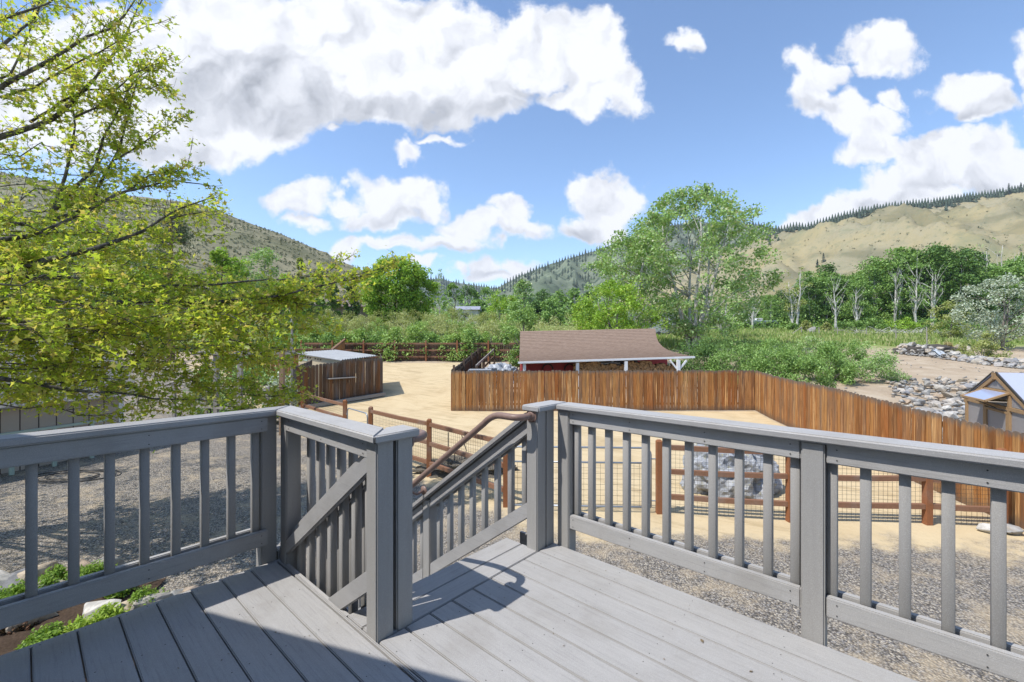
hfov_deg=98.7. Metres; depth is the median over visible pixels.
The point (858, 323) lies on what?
shrub
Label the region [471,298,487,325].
tree
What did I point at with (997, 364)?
stone
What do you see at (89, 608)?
stone
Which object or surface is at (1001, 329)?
silver leaf tree
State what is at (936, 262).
aspen tree
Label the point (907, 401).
stone
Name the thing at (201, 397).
garden plant
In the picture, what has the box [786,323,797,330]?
shrub
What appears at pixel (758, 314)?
aspen tree
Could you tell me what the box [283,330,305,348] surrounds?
hedge bush
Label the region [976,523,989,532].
stone
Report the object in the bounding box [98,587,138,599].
bed plant
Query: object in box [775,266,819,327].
aspen tree
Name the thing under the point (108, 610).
bed plant
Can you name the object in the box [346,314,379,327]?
shrub
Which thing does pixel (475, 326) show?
shrub
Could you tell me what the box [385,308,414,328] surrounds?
shrub
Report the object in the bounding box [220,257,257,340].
tree
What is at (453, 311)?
shrub
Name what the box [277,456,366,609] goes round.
stair railing
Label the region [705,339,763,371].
juniper bush
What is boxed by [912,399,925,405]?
stone
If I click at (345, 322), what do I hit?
shrub
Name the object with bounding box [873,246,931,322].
aspen tree
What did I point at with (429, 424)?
ranch fence
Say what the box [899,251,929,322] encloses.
aspen tree
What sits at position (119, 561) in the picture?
stone
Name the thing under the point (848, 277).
aspen tree
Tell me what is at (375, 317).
shrub
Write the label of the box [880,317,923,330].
shrub
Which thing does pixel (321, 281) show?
tree
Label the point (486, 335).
hedge bush
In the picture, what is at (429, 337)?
hedge bush
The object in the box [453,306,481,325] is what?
cottage
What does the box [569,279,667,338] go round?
tree
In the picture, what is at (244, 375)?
garden plant
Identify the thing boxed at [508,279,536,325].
tree
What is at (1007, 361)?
stone
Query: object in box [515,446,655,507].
pipe gate
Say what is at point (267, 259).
tree
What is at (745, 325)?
aspen tree
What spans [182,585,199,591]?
stone
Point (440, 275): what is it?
birch tree
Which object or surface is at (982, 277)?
aspen tree
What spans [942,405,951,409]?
stone
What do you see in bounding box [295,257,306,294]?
tree
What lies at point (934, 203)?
ridge forest
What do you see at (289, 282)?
tree
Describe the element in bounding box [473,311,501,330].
shrub
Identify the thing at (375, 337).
hedge bush
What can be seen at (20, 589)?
bed plant
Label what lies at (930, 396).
stone
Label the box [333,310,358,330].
shrub
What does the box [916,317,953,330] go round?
shrub
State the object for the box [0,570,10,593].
stone
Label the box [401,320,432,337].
shrub
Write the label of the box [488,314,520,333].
shrub
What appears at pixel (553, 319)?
shrub
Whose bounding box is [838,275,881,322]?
aspen tree
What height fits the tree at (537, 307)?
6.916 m
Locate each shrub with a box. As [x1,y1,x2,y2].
[254,318,288,340]
[271,318,299,336]
[301,307,328,329]
[301,317,331,337]
[312,309,347,331]
[319,317,344,335]
[330,320,361,332]
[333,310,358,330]
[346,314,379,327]
[347,316,375,336]
[359,318,389,335]
[367,309,399,328]
[374,321,401,334]
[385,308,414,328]
[389,318,410,340]
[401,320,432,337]
[402,308,432,326]
[419,315,445,334]
[422,310,447,329]
[432,314,458,338]
[442,308,466,328]
[447,319,475,335]
[453,310,482,329]
[458,316,491,335]
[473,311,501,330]
[479,320,506,342]
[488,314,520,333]
[491,319,519,341]
[526,315,560,330]
[543,312,576,330]
[678,326,758,369]
[735,332,806,364]
[785,334,847,362]
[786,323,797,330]
[799,320,813,331]
[813,339,874,364]
[820,322,831,331]
[832,320,867,329]
[853,318,892,329]
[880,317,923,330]
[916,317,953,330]
[933,320,986,330]
[953,331,1014,357]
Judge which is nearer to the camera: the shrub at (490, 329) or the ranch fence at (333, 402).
the ranch fence at (333, 402)
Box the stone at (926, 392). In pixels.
[921,389,930,394]
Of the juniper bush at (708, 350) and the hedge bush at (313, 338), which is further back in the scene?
the hedge bush at (313, 338)
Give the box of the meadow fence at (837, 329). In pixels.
[792,327,927,339]
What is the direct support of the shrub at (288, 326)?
on the ground at (418, 389)
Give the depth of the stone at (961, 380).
25.86 m
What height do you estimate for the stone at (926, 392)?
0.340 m
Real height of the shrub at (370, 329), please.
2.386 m
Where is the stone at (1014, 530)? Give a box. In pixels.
[1007,524,1023,534]
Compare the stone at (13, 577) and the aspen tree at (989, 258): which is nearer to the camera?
the stone at (13, 577)
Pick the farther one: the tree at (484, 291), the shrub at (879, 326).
the tree at (484, 291)
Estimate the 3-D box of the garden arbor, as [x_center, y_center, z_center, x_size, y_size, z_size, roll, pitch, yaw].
[-9.672,1.798,15.998,4.146,2.904,0.938,0,0,16]
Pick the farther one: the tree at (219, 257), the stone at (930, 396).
the tree at (219, 257)
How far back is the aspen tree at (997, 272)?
81.70 m
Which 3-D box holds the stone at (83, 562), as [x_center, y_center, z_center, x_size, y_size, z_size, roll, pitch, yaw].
[-5.844,3.102,5.990,0.385,0.216,0.250,7,-4,-31]
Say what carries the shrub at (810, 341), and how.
on the ground at (418, 389)
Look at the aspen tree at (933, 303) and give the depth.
75.68 m
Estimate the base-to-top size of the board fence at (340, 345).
2.698 m
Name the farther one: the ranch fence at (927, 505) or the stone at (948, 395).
the stone at (948, 395)
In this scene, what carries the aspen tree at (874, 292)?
on the ground at (418, 389)
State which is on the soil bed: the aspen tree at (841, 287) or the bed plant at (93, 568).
the bed plant at (93, 568)
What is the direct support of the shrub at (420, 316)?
on the ground at (418, 389)
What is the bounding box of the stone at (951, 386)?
[946,385,958,390]
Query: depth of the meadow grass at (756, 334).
55.29 m
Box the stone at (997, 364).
[993,362,1002,366]
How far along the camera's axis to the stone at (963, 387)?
23.90 m
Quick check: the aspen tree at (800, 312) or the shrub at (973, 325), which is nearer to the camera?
the shrub at (973, 325)
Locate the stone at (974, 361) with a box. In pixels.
[971,359,982,363]
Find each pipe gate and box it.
[347,408,367,423]
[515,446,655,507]
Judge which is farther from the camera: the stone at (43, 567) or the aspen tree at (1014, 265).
the aspen tree at (1014, 265)
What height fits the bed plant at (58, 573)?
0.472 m
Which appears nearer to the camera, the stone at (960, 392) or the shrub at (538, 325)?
the stone at (960, 392)
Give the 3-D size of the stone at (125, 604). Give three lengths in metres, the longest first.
0.440 x 0.357 x 0.170 m
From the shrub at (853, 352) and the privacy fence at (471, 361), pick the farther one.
the shrub at (853, 352)
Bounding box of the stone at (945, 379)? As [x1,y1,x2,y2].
[941,377,949,381]
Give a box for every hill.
[0,172,451,324]
[407,279,490,310]
[482,223,777,316]
[595,192,1023,313]
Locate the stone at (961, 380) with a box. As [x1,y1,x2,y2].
[956,378,966,381]
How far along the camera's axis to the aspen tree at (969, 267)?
80.17 m
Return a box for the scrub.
[753,192,1022,273]
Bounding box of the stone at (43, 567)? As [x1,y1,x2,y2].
[17,561,58,584]
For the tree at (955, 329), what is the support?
on the ground at (418, 389)
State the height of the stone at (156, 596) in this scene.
0.311 m
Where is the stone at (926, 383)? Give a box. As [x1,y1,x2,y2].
[923,381,931,386]
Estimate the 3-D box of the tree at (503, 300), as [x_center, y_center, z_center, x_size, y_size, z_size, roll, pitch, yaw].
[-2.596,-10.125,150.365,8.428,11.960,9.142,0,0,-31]
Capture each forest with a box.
[406,275,494,302]
[481,220,779,300]
[765,185,1023,243]
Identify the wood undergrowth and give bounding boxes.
[709,290,1023,328]
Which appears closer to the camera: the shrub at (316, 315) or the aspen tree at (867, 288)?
the shrub at (316, 315)
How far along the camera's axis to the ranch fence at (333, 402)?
14.80 m
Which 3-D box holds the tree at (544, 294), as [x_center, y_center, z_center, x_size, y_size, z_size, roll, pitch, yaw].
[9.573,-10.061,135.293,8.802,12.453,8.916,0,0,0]
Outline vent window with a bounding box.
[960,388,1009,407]
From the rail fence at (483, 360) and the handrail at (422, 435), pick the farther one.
the rail fence at (483, 360)
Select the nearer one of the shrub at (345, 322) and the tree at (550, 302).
the shrub at (345, 322)
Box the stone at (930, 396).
[924,395,939,400]
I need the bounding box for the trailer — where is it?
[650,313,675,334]
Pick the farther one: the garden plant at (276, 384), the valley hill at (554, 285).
the valley hill at (554, 285)
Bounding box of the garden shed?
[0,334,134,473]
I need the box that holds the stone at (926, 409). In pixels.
[922,407,936,412]
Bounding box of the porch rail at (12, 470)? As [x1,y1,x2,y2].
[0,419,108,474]
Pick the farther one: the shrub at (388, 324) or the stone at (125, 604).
the shrub at (388, 324)
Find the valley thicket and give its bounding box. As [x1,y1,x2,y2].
[421,279,746,325]
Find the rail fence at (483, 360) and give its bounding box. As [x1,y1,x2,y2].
[475,349,494,368]
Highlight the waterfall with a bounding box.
[930,348,947,356]
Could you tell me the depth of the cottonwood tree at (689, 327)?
42.14 m
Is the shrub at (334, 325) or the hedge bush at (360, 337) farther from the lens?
the shrub at (334, 325)
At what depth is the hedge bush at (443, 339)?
36.44 m
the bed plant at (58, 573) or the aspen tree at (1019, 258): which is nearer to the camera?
the bed plant at (58, 573)
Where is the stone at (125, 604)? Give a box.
[121,600,131,613]
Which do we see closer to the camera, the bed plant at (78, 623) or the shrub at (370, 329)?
the bed plant at (78, 623)
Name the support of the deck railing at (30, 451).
attached to the deck
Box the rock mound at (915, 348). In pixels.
[891,344,967,354]
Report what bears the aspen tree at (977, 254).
on the ground at (418, 389)
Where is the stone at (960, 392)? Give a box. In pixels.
[956,391,965,397]
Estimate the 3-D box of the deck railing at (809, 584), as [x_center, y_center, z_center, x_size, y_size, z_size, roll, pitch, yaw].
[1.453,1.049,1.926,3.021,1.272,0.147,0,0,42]
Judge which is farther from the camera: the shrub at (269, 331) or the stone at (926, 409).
the shrub at (269, 331)
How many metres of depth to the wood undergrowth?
82.34 m
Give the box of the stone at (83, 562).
[66,559,91,570]
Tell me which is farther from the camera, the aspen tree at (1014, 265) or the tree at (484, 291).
the tree at (484, 291)
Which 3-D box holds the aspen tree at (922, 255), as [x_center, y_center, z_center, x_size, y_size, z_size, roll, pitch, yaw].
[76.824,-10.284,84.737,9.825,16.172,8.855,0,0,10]
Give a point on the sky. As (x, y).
(488, 142)
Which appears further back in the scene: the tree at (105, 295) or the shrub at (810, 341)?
the tree at (105, 295)
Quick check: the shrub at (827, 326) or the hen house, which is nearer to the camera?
the hen house
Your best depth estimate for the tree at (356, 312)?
65.60 m
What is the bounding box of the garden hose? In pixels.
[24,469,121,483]
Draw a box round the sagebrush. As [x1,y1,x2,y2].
[0,171,429,320]
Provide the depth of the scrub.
447.35 m
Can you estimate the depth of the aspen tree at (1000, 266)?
99.29 m
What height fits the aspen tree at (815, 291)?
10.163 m
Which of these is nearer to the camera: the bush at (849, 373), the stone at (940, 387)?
the stone at (940, 387)
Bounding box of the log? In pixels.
[5,612,57,633]
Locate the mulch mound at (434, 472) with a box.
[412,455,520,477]
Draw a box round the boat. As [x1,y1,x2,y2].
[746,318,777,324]
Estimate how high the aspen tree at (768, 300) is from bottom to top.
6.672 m
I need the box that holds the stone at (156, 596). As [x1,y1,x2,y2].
[131,592,173,609]
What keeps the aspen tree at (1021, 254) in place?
on the ground at (418, 389)
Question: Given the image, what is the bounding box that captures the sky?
[0,0,1023,287]
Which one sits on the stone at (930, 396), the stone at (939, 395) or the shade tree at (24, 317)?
the stone at (939, 395)
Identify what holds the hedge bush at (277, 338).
on the ground at (418, 389)
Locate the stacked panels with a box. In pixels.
[468,369,491,384]
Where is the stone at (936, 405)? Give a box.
[931,403,941,407]
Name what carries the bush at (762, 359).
on the ground at (418, 389)
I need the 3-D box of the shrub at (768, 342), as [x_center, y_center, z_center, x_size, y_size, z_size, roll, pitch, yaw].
[19.530,0.691,32.910,5.382,2.734,5.300,0,0,0]
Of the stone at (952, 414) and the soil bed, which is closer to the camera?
the soil bed
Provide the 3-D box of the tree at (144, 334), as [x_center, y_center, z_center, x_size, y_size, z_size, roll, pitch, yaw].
[-34.208,-3.335,43.775,8.288,9.919,7.257,0,0,0]
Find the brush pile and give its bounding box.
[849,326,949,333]
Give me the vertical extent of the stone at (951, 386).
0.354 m
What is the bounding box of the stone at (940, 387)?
[934,384,946,391]
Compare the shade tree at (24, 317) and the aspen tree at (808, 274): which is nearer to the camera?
the shade tree at (24, 317)
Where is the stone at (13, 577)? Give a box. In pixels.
[0,568,24,591]
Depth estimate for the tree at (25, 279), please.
49.48 m
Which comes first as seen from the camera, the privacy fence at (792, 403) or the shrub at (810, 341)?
the privacy fence at (792, 403)
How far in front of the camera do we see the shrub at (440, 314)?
55.01 m
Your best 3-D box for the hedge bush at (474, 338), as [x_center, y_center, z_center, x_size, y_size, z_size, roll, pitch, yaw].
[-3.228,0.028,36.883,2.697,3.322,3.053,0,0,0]
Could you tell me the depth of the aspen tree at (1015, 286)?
84.39 m
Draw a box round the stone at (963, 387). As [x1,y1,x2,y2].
[957,385,966,389]
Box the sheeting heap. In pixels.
[485,362,520,384]
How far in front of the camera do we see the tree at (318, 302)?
57.51 m
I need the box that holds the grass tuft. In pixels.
[938,341,954,346]
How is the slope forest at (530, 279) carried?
on the valley hill at (554, 285)
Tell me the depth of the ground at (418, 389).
7.89 m
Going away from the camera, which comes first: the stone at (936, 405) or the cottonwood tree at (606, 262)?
the stone at (936, 405)
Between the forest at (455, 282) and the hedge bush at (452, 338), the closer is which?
the hedge bush at (452, 338)
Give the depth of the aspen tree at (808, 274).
92.51 m
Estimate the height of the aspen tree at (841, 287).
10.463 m
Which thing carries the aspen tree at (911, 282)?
on the ground at (418, 389)
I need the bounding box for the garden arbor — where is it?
[191,351,294,434]
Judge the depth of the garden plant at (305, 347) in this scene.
29.90 m
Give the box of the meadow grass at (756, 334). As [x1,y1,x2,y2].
[251,325,1023,349]
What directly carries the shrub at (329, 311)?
on the ground at (418, 389)
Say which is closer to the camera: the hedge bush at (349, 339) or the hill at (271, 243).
the hedge bush at (349, 339)
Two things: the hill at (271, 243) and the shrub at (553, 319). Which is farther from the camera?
the hill at (271, 243)
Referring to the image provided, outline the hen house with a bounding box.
[293,350,385,408]
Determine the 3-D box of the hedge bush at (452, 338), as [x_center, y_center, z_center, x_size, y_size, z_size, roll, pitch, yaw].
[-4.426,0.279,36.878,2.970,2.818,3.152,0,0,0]
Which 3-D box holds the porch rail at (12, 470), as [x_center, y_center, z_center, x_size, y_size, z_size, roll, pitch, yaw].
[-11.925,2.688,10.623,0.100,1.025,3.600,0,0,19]
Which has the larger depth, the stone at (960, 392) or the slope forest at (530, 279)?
the slope forest at (530, 279)
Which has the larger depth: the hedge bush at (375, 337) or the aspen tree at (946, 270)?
the aspen tree at (946, 270)
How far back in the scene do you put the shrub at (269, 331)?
46.80 m
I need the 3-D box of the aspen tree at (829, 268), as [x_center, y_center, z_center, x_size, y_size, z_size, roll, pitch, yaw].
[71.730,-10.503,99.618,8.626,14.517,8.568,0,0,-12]
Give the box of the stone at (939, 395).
[933,394,945,397]
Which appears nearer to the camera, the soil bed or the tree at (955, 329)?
the soil bed
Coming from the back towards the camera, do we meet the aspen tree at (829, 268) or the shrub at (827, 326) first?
the aspen tree at (829, 268)
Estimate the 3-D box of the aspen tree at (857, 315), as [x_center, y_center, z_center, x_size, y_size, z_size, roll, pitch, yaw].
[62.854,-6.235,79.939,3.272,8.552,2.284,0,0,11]
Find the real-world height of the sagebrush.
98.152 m
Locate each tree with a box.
[0,0,414,452]
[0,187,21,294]
[0,230,46,298]
[4,224,115,331]
[74,231,161,337]
[115,262,197,350]
[144,198,204,360]
[203,246,236,350]
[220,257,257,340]
[237,245,290,337]
[266,273,305,329]
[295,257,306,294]
[299,278,328,324]
[315,265,326,326]
[326,275,343,326]
[342,282,361,328]
[359,255,443,325]
[432,269,447,323]
[438,282,466,326]
[452,283,479,305]
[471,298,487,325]
[479,286,503,315]
[486,289,525,329]
[498,294,509,313]
[500,299,541,369]
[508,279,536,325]
[528,300,543,325]
[532,288,554,302]
[540,298,561,325]
[550,289,571,322]
[563,287,585,324]
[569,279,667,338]
[580,229,684,328]
[583,291,601,316]
[592,180,783,350]
[702,278,750,335]
[738,280,765,328]
[741,310,754,328]
[745,299,760,318]
[757,294,780,325]
[758,295,772,312]
[764,295,786,323]
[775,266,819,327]
[775,289,785,316]
[780,297,800,323]
[782,287,806,324]
[792,271,821,320]
[797,278,829,322]
[805,271,845,318]
[805,277,846,324]
[815,262,841,299]
[823,273,851,328]
[828,277,854,321]
[831,273,863,317]
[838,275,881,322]
[844,270,871,316]
[847,285,866,320]
[850,256,898,323]
[851,269,906,313]
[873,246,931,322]
[886,265,904,328]
[888,245,952,319]
[893,250,938,318]
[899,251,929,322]
[904,242,966,313]
[910,260,952,324]
[913,243,974,321]
[922,299,975,338]
[933,246,989,322]
[949,272,1023,349]
[950,265,998,323]
[952,244,990,300]
[969,237,1007,314]
[971,264,1020,320]
[986,260,1023,324]
[988,262,1020,302]
[994,262,1023,314]
[999,257,1023,308]
[1010,252,1023,260]
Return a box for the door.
[984,407,1006,430]
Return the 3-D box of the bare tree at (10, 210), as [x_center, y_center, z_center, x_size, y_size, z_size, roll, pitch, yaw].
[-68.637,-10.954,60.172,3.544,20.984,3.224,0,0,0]
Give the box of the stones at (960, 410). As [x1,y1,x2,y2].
[845,344,1023,442]
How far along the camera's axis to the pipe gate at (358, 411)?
12.86 m
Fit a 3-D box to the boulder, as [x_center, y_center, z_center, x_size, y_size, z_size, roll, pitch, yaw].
[4.716,2.682,9.550,2.119,1.374,1.477,0,0,0]
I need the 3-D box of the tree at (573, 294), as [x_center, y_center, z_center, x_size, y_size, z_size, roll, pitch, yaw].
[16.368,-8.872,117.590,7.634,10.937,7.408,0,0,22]
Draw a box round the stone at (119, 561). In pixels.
[95,556,124,565]
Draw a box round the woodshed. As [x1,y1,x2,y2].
[518,328,694,397]
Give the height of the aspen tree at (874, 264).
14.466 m
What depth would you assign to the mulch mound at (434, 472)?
10.56 m
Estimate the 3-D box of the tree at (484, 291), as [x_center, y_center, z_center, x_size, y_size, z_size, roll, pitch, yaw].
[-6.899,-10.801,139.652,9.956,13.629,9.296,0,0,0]
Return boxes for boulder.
[680,443,782,498]
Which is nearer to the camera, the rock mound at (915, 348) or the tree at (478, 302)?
the rock mound at (915, 348)
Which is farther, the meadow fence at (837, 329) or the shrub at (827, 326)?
the shrub at (827, 326)
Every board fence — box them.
[228,339,345,380]
[300,340,519,361]
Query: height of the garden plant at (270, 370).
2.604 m
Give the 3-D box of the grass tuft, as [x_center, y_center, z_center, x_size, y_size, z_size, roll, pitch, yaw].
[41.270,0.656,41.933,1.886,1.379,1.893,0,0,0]
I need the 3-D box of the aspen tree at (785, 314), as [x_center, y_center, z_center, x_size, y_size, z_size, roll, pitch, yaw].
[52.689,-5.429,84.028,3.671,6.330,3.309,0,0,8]
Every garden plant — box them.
[183,367,230,414]
[208,356,263,384]
[212,365,278,411]
[243,343,293,384]
[262,371,300,421]
[297,344,313,349]
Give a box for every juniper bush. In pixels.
[667,337,728,371]
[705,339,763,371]
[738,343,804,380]
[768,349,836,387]
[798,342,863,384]
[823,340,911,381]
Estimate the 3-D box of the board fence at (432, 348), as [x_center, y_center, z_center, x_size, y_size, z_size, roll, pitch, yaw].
[-7.040,0.875,36.032,20.520,1.860,0.224,0,0,0]
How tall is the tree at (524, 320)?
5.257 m
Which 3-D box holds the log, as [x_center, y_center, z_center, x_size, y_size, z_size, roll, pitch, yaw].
[-5.295,3.087,4.841,0.277,0.280,0.386,0,0,22]
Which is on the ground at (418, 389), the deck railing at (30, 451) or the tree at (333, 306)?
the tree at (333, 306)
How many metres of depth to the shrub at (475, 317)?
54.97 m
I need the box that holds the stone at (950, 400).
[941,398,959,402]
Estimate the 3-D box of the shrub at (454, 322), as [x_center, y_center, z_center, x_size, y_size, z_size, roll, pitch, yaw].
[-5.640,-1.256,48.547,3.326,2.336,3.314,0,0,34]
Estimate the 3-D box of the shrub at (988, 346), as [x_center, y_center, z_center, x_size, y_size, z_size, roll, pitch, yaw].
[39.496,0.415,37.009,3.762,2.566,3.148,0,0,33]
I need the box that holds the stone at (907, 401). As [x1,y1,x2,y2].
[903,399,910,403]
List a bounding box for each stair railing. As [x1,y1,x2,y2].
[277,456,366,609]
[358,400,565,609]
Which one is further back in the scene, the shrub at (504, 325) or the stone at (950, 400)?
the shrub at (504, 325)
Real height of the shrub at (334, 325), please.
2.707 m
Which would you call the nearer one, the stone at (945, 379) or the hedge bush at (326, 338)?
the stone at (945, 379)
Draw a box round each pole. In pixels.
[290,319,292,405]
[919,322,940,343]
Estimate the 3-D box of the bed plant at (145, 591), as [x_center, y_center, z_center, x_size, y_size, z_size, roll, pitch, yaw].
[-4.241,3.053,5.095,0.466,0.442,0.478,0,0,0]
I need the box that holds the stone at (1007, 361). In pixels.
[1003,359,1011,363]
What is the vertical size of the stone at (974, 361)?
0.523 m
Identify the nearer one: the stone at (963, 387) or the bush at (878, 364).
the stone at (963, 387)
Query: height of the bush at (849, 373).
2.523 m
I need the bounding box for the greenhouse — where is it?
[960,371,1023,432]
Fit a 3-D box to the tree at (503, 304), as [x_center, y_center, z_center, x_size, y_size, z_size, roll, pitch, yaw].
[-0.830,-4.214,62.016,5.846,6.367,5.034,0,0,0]
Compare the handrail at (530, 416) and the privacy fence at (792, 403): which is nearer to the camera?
the handrail at (530, 416)
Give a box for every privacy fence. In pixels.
[451,344,483,393]
[451,370,754,410]
[755,370,1023,528]
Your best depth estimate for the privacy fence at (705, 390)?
19.56 m
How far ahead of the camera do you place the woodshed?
24.48 m
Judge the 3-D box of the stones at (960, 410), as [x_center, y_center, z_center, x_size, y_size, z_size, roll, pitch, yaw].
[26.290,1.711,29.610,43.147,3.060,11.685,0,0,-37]
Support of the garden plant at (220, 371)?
on the ground at (418, 389)
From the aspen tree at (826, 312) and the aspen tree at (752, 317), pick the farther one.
the aspen tree at (826, 312)
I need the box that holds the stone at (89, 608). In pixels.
[82,599,120,619]
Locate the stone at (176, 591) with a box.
[170,589,182,594]
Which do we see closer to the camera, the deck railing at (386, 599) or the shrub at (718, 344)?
the deck railing at (386, 599)
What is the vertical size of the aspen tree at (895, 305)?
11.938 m
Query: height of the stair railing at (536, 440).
2.787 m
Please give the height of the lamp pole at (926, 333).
2.639 m
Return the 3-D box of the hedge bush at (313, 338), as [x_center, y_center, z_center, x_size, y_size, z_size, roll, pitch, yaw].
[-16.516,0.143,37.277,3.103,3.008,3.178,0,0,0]
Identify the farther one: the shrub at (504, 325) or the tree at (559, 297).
the tree at (559, 297)
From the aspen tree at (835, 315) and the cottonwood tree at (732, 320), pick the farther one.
the aspen tree at (835, 315)
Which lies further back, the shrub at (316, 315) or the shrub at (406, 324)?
the shrub at (316, 315)
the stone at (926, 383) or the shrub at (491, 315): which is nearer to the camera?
the stone at (926, 383)
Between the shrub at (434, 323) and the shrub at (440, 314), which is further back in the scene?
the shrub at (440, 314)
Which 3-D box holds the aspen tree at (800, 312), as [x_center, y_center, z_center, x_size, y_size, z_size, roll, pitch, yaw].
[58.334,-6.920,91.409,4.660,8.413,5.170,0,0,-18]
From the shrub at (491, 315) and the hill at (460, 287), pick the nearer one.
the shrub at (491, 315)
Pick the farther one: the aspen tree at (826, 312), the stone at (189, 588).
the aspen tree at (826, 312)
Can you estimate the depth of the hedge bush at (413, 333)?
36.54 m
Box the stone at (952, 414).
[942,411,958,418]
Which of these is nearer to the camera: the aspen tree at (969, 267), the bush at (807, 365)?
the bush at (807, 365)
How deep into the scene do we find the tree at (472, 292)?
129.41 m
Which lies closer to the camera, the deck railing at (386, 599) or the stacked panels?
the deck railing at (386, 599)
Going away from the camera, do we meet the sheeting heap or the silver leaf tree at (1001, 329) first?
the sheeting heap
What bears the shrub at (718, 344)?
on the ground at (418, 389)
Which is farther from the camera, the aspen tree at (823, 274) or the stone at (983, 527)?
the aspen tree at (823, 274)
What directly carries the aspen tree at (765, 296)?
on the ground at (418, 389)
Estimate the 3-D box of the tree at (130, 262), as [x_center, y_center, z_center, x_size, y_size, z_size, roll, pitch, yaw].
[-49.044,-6.785,54.891,10.257,14.618,10.050,0,0,0]
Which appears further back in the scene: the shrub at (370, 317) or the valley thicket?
the valley thicket
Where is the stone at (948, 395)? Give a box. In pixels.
[941,392,957,397]
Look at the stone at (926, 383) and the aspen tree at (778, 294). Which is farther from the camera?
the aspen tree at (778, 294)
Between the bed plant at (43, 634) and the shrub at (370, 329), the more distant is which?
the shrub at (370, 329)
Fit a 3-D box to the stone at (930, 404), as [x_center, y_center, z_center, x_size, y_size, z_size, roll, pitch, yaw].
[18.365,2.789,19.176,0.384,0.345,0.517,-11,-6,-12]
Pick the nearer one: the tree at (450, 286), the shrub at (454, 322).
the shrub at (454, 322)
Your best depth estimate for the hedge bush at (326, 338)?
36.28 m
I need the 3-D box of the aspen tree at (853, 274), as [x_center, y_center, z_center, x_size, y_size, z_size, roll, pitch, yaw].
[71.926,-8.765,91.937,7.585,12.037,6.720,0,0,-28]
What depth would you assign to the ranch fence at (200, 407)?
16.38 m
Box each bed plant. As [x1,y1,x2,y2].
[0,578,24,598]
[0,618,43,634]
[15,620,69,649]
[24,564,91,590]
[60,614,99,633]
[80,559,117,575]
[86,601,130,623]
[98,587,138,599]
[127,584,168,607]
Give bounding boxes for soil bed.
[0,577,166,681]
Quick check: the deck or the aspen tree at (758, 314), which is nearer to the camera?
the deck
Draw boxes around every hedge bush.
[265,328,297,348]
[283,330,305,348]
[298,327,329,348]
[316,330,345,349]
[338,331,354,342]
[347,327,374,358]
[364,326,387,355]
[376,326,408,360]
[397,323,425,359]
[420,331,440,359]
[434,331,454,359]
[447,328,469,360]
[463,322,486,357]
[479,331,500,359]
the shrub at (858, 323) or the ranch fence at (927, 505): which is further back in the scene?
the shrub at (858, 323)
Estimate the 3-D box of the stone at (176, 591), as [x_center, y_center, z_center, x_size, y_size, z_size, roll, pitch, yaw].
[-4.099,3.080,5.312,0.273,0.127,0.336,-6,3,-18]
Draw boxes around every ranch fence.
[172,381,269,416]
[301,390,346,418]
[368,406,507,507]
[655,439,1007,525]
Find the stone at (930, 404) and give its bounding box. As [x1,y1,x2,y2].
[928,401,940,407]
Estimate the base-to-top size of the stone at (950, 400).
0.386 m
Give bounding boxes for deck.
[0,531,917,681]
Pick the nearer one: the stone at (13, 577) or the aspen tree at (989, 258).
the stone at (13, 577)
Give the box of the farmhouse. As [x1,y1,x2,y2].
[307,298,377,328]
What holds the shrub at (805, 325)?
on the ground at (418, 389)
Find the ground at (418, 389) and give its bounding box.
[0,325,1023,681]
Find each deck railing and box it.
[0,405,287,629]
[276,405,418,644]
[556,402,1023,681]
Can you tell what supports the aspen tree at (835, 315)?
on the ground at (418, 389)
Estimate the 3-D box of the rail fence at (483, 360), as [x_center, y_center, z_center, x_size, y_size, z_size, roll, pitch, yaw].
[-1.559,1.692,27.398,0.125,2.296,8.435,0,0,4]
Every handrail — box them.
[412,411,536,495]
[412,429,426,446]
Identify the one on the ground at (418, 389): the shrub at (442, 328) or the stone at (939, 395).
the shrub at (442, 328)
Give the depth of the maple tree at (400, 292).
59.51 m
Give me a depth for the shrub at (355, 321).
46.68 m
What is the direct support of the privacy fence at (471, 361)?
on the ground at (418, 389)

